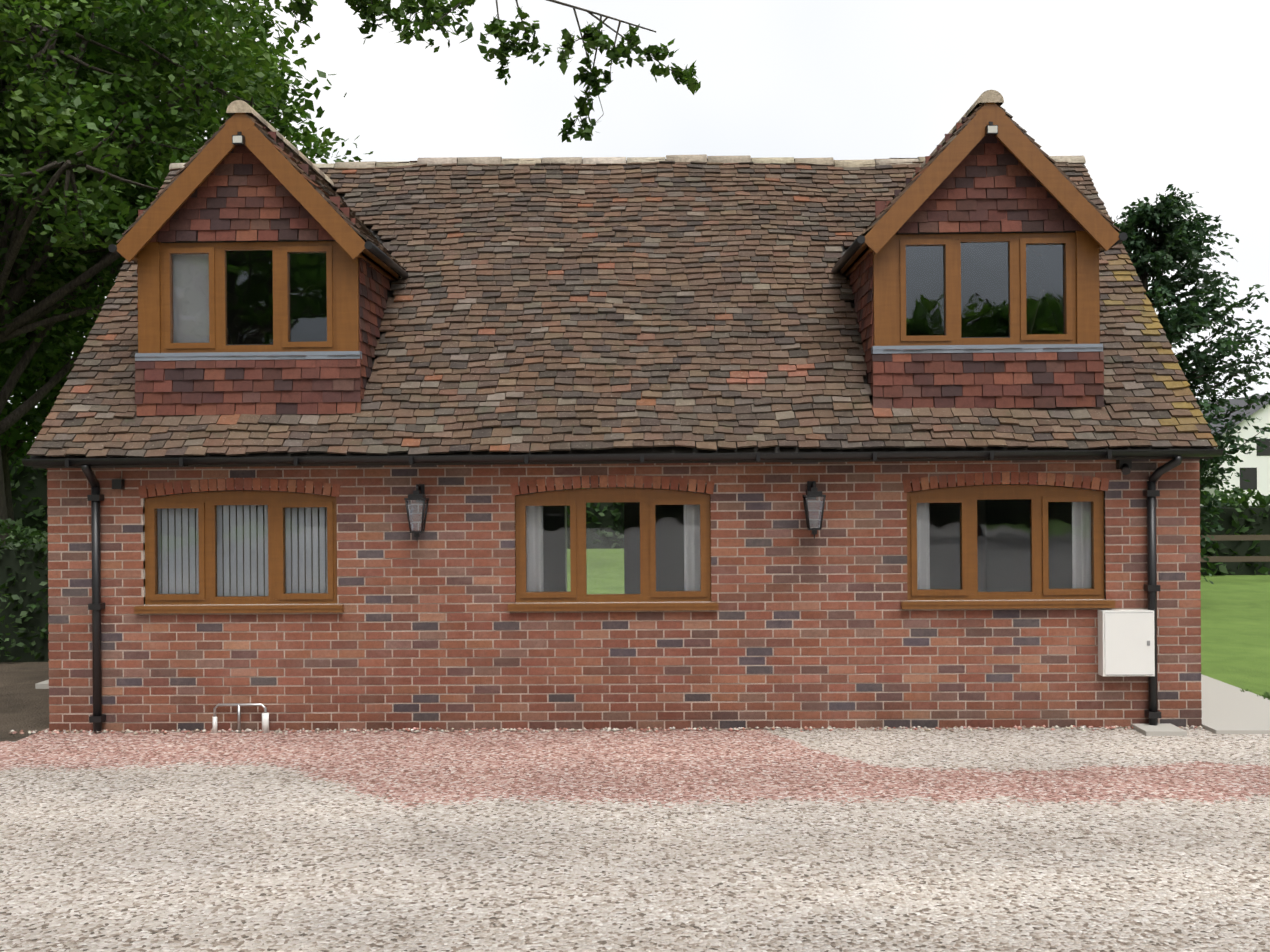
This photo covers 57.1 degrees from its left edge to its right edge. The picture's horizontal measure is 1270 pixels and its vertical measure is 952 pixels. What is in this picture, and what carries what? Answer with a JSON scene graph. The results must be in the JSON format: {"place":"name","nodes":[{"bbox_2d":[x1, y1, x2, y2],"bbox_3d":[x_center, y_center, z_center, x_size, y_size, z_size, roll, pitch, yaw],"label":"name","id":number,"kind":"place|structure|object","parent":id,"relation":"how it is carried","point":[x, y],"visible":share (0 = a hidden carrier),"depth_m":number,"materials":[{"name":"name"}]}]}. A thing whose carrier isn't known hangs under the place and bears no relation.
{"place":"outdoors","nodes":[
{"label":"outdoors","id":0,"kind":"place"},
{"bbox_2d":[173,254,208,342],"bbox_3d":[-3.753,-1.501,9.954,0.392,0.818,0.004,0,0,1],"label":"window blind","id":1,"kind":"object","parent":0,"point":[193,307],"depth_m":9.95,"materials":[{"name":"white fabric"}]},
{"bbox_2d":[226,100,333,184],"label":"ridge tiles","id":2,"kind":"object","parent":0,"point":[238,106],"depth_m":10.15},
{"bbox_2d":[193,0,700,141],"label":"tree","id":3,"kind":"object","parent":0,"point":[496,29],"depth_m":13.28,"materials":[{"name":"green plant"}]},
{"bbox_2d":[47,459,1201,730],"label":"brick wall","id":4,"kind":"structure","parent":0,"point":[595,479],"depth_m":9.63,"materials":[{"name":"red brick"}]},
{"bbox_2d":[169,154,1085,169],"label":"roof ridge","id":5,"kind":"structure","parent":0,"point":[699,158],"depth_m":12.27,"materials":[{"name":"beige tile"}]},
{"bbox_2d":[0,548,1269,951],"bbox_3d":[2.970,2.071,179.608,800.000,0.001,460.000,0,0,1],"label":"ground","id":6,"kind":"structure","parent":0,"point":[872,840],"depth_m":6.78,"materials":[{"name":"beige gravel"}]},
{"bbox_2d":[0,517,48,661],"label":"hedge","id":7,"kind":"object","parent":6,"relation":"on","point":[8,559],"depth_m":13.48,"materials":[{"name":"green plant"}]},
{"bbox_2d":[39,130,192,399],"bbox_3d":[-18.540,-4.664,34.462,11.877,14.032,10.425,0,0,1],"label":"oak tree","id":8,"kind":"object","parent":6,"relation":"on","point":[62,353],"depth_m":34.86,"materials":[{"name":"green plant"}]},
{"bbox_2d":[0,1,299,538],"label":"oak tree","id":9,"kind":"object","parent":6,"relation":"on","point":[40,414],"depth_m":18.50,"materials":[{"name":"green plant"}]},
{"bbox_2d":[20,0,346,344],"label":"oak tree","id":10,"kind":"object","parent":6,"relation":"on","point":[267,25],"depth_m":20.75,"materials":[{"name":"green plant"}]},
{"bbox_2d":[0,0,372,543],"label":"oak tree","id":11,"kind":"object","parent":6,"relation":"on","point":[76,114],"depth_m":15.17,"materials":[{"name":"green plant"}]},
{"bbox_2d":[213,703,266,732],"bbox_3d":[-3.262,2.000,9.643,0.441,0.240,0.024,0,0,1],"label":"pipe stand","id":12,"kind":"object","parent":6,"relation":"on","point":[238,705],"visible":0.77,"depth_m":9.63,"materials":[{"name":"white metal"}]},
{"bbox_2d":[213,712,268,732],"bbox_3d":[-3.257,2.040,9.643,0.470,0.160,0.060,0,0,1],"label":"pipe insulation","id":13,"kind":"object","parent":6,"relation":"on","point":[265,722],"visible":0.9,"depth_m":9.62},
{"bbox_2d":[8,441,623,548],"bbox_3d":[-2.157,0.373,34.786,35.733,3.690,3.100,0,0,1],"label":"hedge","id":14,"kind":"object","parent":6,"relation":"on","point":[40,489],"depth_m":33.96,"materials":[{"name":"green plant"}]},
{"bbox_2d":[9,725,1204,734],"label":"gravel","id":15,"kind":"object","parent":6,"relation":"on","point":[501,729],"visible":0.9,"depth_m":9.59,"materials":[{"name":"gravel"}]},
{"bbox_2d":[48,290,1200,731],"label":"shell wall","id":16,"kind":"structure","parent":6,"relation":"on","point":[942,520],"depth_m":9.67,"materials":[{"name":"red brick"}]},
{"bbox_2d":[134,491,343,613],"bbox_3d":[-3.282,0.628,9.718,1.730,1.008,0.161,0,0,1],"label":"window frame","id":17,"kind":"object","parent":16,"relation":"attached to","point":[206,599],"visible":0.92,"depth_m":9.72,"materials":[{"name":"brown wood"}]},
{"bbox_2d":[151,491,327,595],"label":"vertical blinds","id":18,"kind":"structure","parent":17,"relation":"attached to","point":[246,558],"depth_m":9.83,"materials":[{"name":"grey fabric"}]},
{"bbox_2d":[156,505,326,596],"bbox_3d":[-3.281,0.625,9.758,1.458,0.774,0.001,0,0,1],"label":"window glass","id":19,"kind":"object","parent":17,"relation":"in","point":[243,549],"visible":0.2,"depth_m":9.76,"materials":[{"name":"clear glass"}]},
{"bbox_2d":[404,484,428,540],"bbox_3d":[-1.777,0.301,9.549,0.170,0.465,0.235,0,0,1],"label":"lantern","id":20,"kind":"object","parent":16,"relation":"attached to","point":[418,495],"depth_m":9.49,"materials":[{"name":"black metal"}]},
{"bbox_2d":[508,488,718,610],"bbox_3d":[-0.182,0.604,9.662,1.730,1.008,0.161,0,0,1],"label":"window frame","id":21,"kind":"object","parent":16,"relation":"attached to","point":[576,500],"visible":0.98,"depth_m":9.67,"materials":[{"name":"brown wood"}]},
{"bbox_2d":[526,502,700,593],"bbox_3d":[-0.182,0.601,9.702,1.458,0.774,0.001,0,0,1],"label":"window glass","id":22,"kind":"object","parent":21,"relation":"in","point":[612,549],"visible":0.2,"depth_m":9.70,"materials":[{"name":"clear glass"}]},
{"bbox_2d":[33,457,1212,467],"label":"roof fascia","id":23,"kind":"structure","parent":16,"relation":"attached to","point":[611,462],"depth_m":9.47,"materials":[{"name":"black plastic"}]},
{"bbox_2d":[30,163,1215,458],"bbox_3d":[-0.102,-1.741,12.356,9.600,3.131,5.840,0,0,1],"label":"roof underlay","id":24,"kind":"object","parent":16,"relation":"attached to","point":[304,335],"depth_m":13.34,"materials":[{"name":"black"}]},
{"bbox_2d":[156,127,389,411],"bbox_3d":[-3.235,-1.764,11.153,2.060,2.536,2.960,0,0,1],"label":"dormer backing","id":25,"kind":"object","parent":24,"relation":"on","point":[266,265],"visible":0.1,"depth_m":12.05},
{"bbox_2d":[160,241,336,352],"bbox_3d":[-3.256,-1.505,9.867,1.500,0.930,0.082,0,0,1],"label":"dormer window frame","id":26,"kind":"object","parent":25,"relation":"in","point":[217,252],"visible":0.9,"depth_m":9.84,"materials":[{"name":"brown wood"}]},
{"bbox_2d":[172,250,326,344],"bbox_3d":[-3.256,-1.505,9.868,1.338,0.814,0.001,0,0,1],"label":"dormer window glass","id":27,"kind":"object","parent":26,"relation":"in","point":[248,299],"visible":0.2,"depth_m":9.87,"materials":[{"name":"clear glass"}]},
{"bbox_2d":[116,113,398,352],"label":"dormer trim","id":28,"kind":"structure","parent":25,"relation":"attached to","point":[134,244],"depth_m":9.67,"materials":[{"name":"brown wood"}]},
{"bbox_2d":[233,136,241,142],"bbox_3d":[-3.271,-2.770,9.601,0.076,0.056,0.004,0,0,1],"label":"dormer light lens","id":29,"kind":"object","parent":28,"relation":"attached to","point":[237,139],"visible":1,"depth_m":9.60,"materials":[{"name":"white plastic"}]},
{"bbox_2d":[108,132,407,278],"bbox_3d":[-3.254,-2.348,10.353,2.200,0.994,1.500,0,0,1],"label":"dormer gutter","id":30,"kind":"object","parent":28,"relation":"attached to","point":[378,253],"visible":0.58,"depth_m":9.88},
{"bbox_2d":[116,113,405,269],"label":"dormer roof tiles","id":31,"kind":"object","parent":25,"relation":"on","point":[326,191],"visible":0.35,"depth_m":9.71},
{"bbox_2d":[135,127,391,415],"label":"dormer hung tiles","id":32,"kind":"object","parent":25,"relation":"attached to","point":[219,204],"visible":0.58,"depth_m":9.79,"materials":[{"name":"red tile"}]},
{"bbox_2d":[135,351,361,360],"bbox_3d":[-3.253,-1.008,9.827,1.900,0.065,0.072,0,0,1],"label":"window sill flashing","id":33,"kind":"object","parent":32,"relation":"attached to","point":[234,356],"visible":0.89,"depth_m":9.79,"materials":[{"name":"grey metal"}]},
{"bbox_2d":[27,157,1217,457],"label":"roof tiles","id":34,"kind":"object","parent":24,"relation":"on","point":[473,317],"visible":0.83,"depth_m":10.33,"materials":[{"name":"brown tile"}]},
{"bbox_2d":[22,449,1223,466],"bbox_3d":[-0.143,-0.144,9.407,9.640,0.068,0.112,0,0,1],"label":"gutter","id":35,"kind":"object","parent":24,"relation":"attached to","point":[294,460],"visible":1,"depth_m":9.37,"materials":[{"name":"black plastic"}]},
{"bbox_2d":[882,154,1095,405],"bbox_3d":[2.944,-1.812,11.040,2.060,2.536,2.960,0,0,1],"label":"dormer backing","id":36,"kind":"object","parent":24,"relation":"on","point":[1047,267],"visible":0.1,"depth_m":10.91,"materials":[{"name":"grey"}]},
{"bbox_2d":[847,117,1103,408],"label":"dormer hung tiles","id":37,"kind":"object","parent":36,"relation":"attached to","point":[1003,379],"visible":0.69,"depth_m":9.68,"materials":[{"name":"red tile"}]},
{"bbox_2d":[831,122,1127,273],"bbox_3d":[2.925,-2.397,10.241,2.200,0.994,1.500,0,0,1],"label":"dormer gutter","id":38,"kind":"object","parent":36,"relation":"attached to","point":[853,248],"visible":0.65,"depth_m":9.73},
{"bbox_2d":[841,102,1118,345],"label":"dormer trim","id":39,"kind":"structure","parent":36,"relation":"attached to","point":[1101,233],"depth_m":9.56,"materials":[{"name":"brown wood"}]},
{"bbox_2d":[988,126,996,132],"bbox_3d":[2.908,-2.819,9.488,0.076,0.056,0.004,0,0,1],"label":"dormer light lens","id":40,"kind":"object","parent":39,"relation":"attached to","point":[992,129],"visible":1,"depth_m":9.49,"materials":[{"name":"white plastic"}]},
{"bbox_2d":[896,233,1075,345],"bbox_3d":[2.923,-1.554,9.754,1.500,0.930,0.082,0,0,1],"label":"dormer window frame","id":41,"kind":"object","parent":36,"relation":"attached to","point":[1017,242],"visible":0.88,"depth_m":9.72,"materials":[{"name":"brown wood"}]},
{"bbox_2d":[906,242,1064,336],"bbox_3d":[2.923,-1.554,9.755,1.338,0.814,0.001,0,0,1],"label":"dormer window glass","id":42,"kind":"object","parent":41,"relation":"in","point":[998,273],"visible":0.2,"depth_m":9.76,"materials":[{"name":"clear glass"}]},
{"bbox_2d":[871,344,1102,353],"bbox_3d":[2.926,-1.056,9.714,1.900,0.065,0.072,0,0,1],"label":"dormer lead","id":43,"kind":"object","parent":36,"relation":"attached to","point":[998,348],"visible":0.96,"depth_m":9.68,"materials":[{"name":"grey metal"}]},
{"bbox_2d":[81,456,1182,731],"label":"downpipes","id":44,"kind":"object","parent":16,"relation":"attached to","point":[95,498],"visible":0.94,"depth_m":9.56,"materials":[{"name":"black plastic"}]},
{"bbox_2d":[520,487,1090,591],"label":"window curtains","id":45,"kind":"object","parent":16,"relation":"attached to","point":[537,515],"depth_m":9.76,"materials":[{"name":"white fabric"}]},
{"bbox_2d":[802,481,825,538],"bbox_3d":[1.452,0.275,9.490,0.170,0.465,0.235,0,0,1],"label":"lantern","id":46,"kind":"object","parent":16,"relation":"attached to","point":[812,491],"depth_m":9.41,"materials":[{"name":"black metal"}]},
{"bbox_2d":[901,485,1114,608],"bbox_3d":[3.047,0.578,9.603,1.730,1.008,0.161,0,0,1],"label":"window frame","id":47,"kind":"object","parent":16,"relation":"attached to","point":[968,497],"visible":0.96,"depth_m":9.61,"materials":[{"name":"brown wood"}]},
{"bbox_2d":[917,499,1091,591],"bbox_3d":[3.048,0.575,9.643,1.458,0.774,0.001,0,0,1],"label":"window glass","id":48,"kind":"object","parent":47,"relation":"in","point":[1008,543],"visible":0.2,"depth_m":9.64,"materials":[{"name":"clear glass"}]},
{"bbox_2d":[1098,609,1154,676],"bbox_3d":[3.999,1.358,9.501,0.415,0.530,0.116,0,0,1],"label":"meter box","id":49,"kind":"object","parent":16,"relation":"attached to","point":[1124,637],"visible":0.89,"depth_m":9.44,"materials":[{"name":"white plastic"}]},
{"bbox_2d":[1137,612,1152,674],"bbox_3d":[3.998,1.358,9.441,0.385,0.506,0.004,0,0,1],"label":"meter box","id":50,"kind":"object","parent":49,"relation":"attached to","point":[1148,643],"visible":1,"depth_m":9.44,"materials":[{"name":"white plastic"}]},
{"bbox_2d":[35,674,1269,735],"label":"paving slabs","id":51,"kind":"structure","parent":6,"relation":"on","point":[1226,708],"depth_m":9.95,"materials":[{"name":"grey concrete"}]},
{"bbox_2d":[1110,184,1269,583],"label":"conifer tree","id":52,"kind":"object","parent":6,"relation":"on","point":[1164,212],"depth_m":17.52,"materials":[{"name":"green plant"}]},
{"bbox_2d":[1200,535,1269,561],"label":"fence rail","id":53,"kind":"object","parent":6,"relation":"on","point":[1239,558],"depth_m":21.84,"materials":[{"name":"brown wood"}]},
{"bbox_2d":[1200,487,1269,575],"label":"hedge shrubs","id":54,"kind":"object","parent":6,"relation":"on","point":[1240,547],"depth_m":23.53,"materials":[{"name":"green plant"}]},
{"bbox_2d":[1241,689,1269,699],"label":"weed leaves","id":55,"kind":"object","parent":6,"relation":"on","point":[1266,694],"visible":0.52,"depth_m":10.66,"materials":[{"name":"green plant"}]},
{"bbox_2d":[8,0,1269,441],"label":"sky","id":56,"kind":"structure","parent":0,"point":[1153,95],"materials":[{"name":"white"}]},
{"bbox_2d":[912,90,1003,177],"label":"ridge tiles","id":57,"kind":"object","parent":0,"point":[991,96],"depth_m":9.56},
{"bbox_2d":[835,102,1120,263],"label":"dormer roof tiles","id":58,"kind":"object","parent":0,"point":[936,155],"visible":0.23,"depth_m":9.56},
{"bbox_2d":[1199,394,1269,505],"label":"house","id":59,"kind":"structure","parent":0,"point":[1255,464],"depth_m":68.98,"materials":[{"name":"white paint"}]}
]}

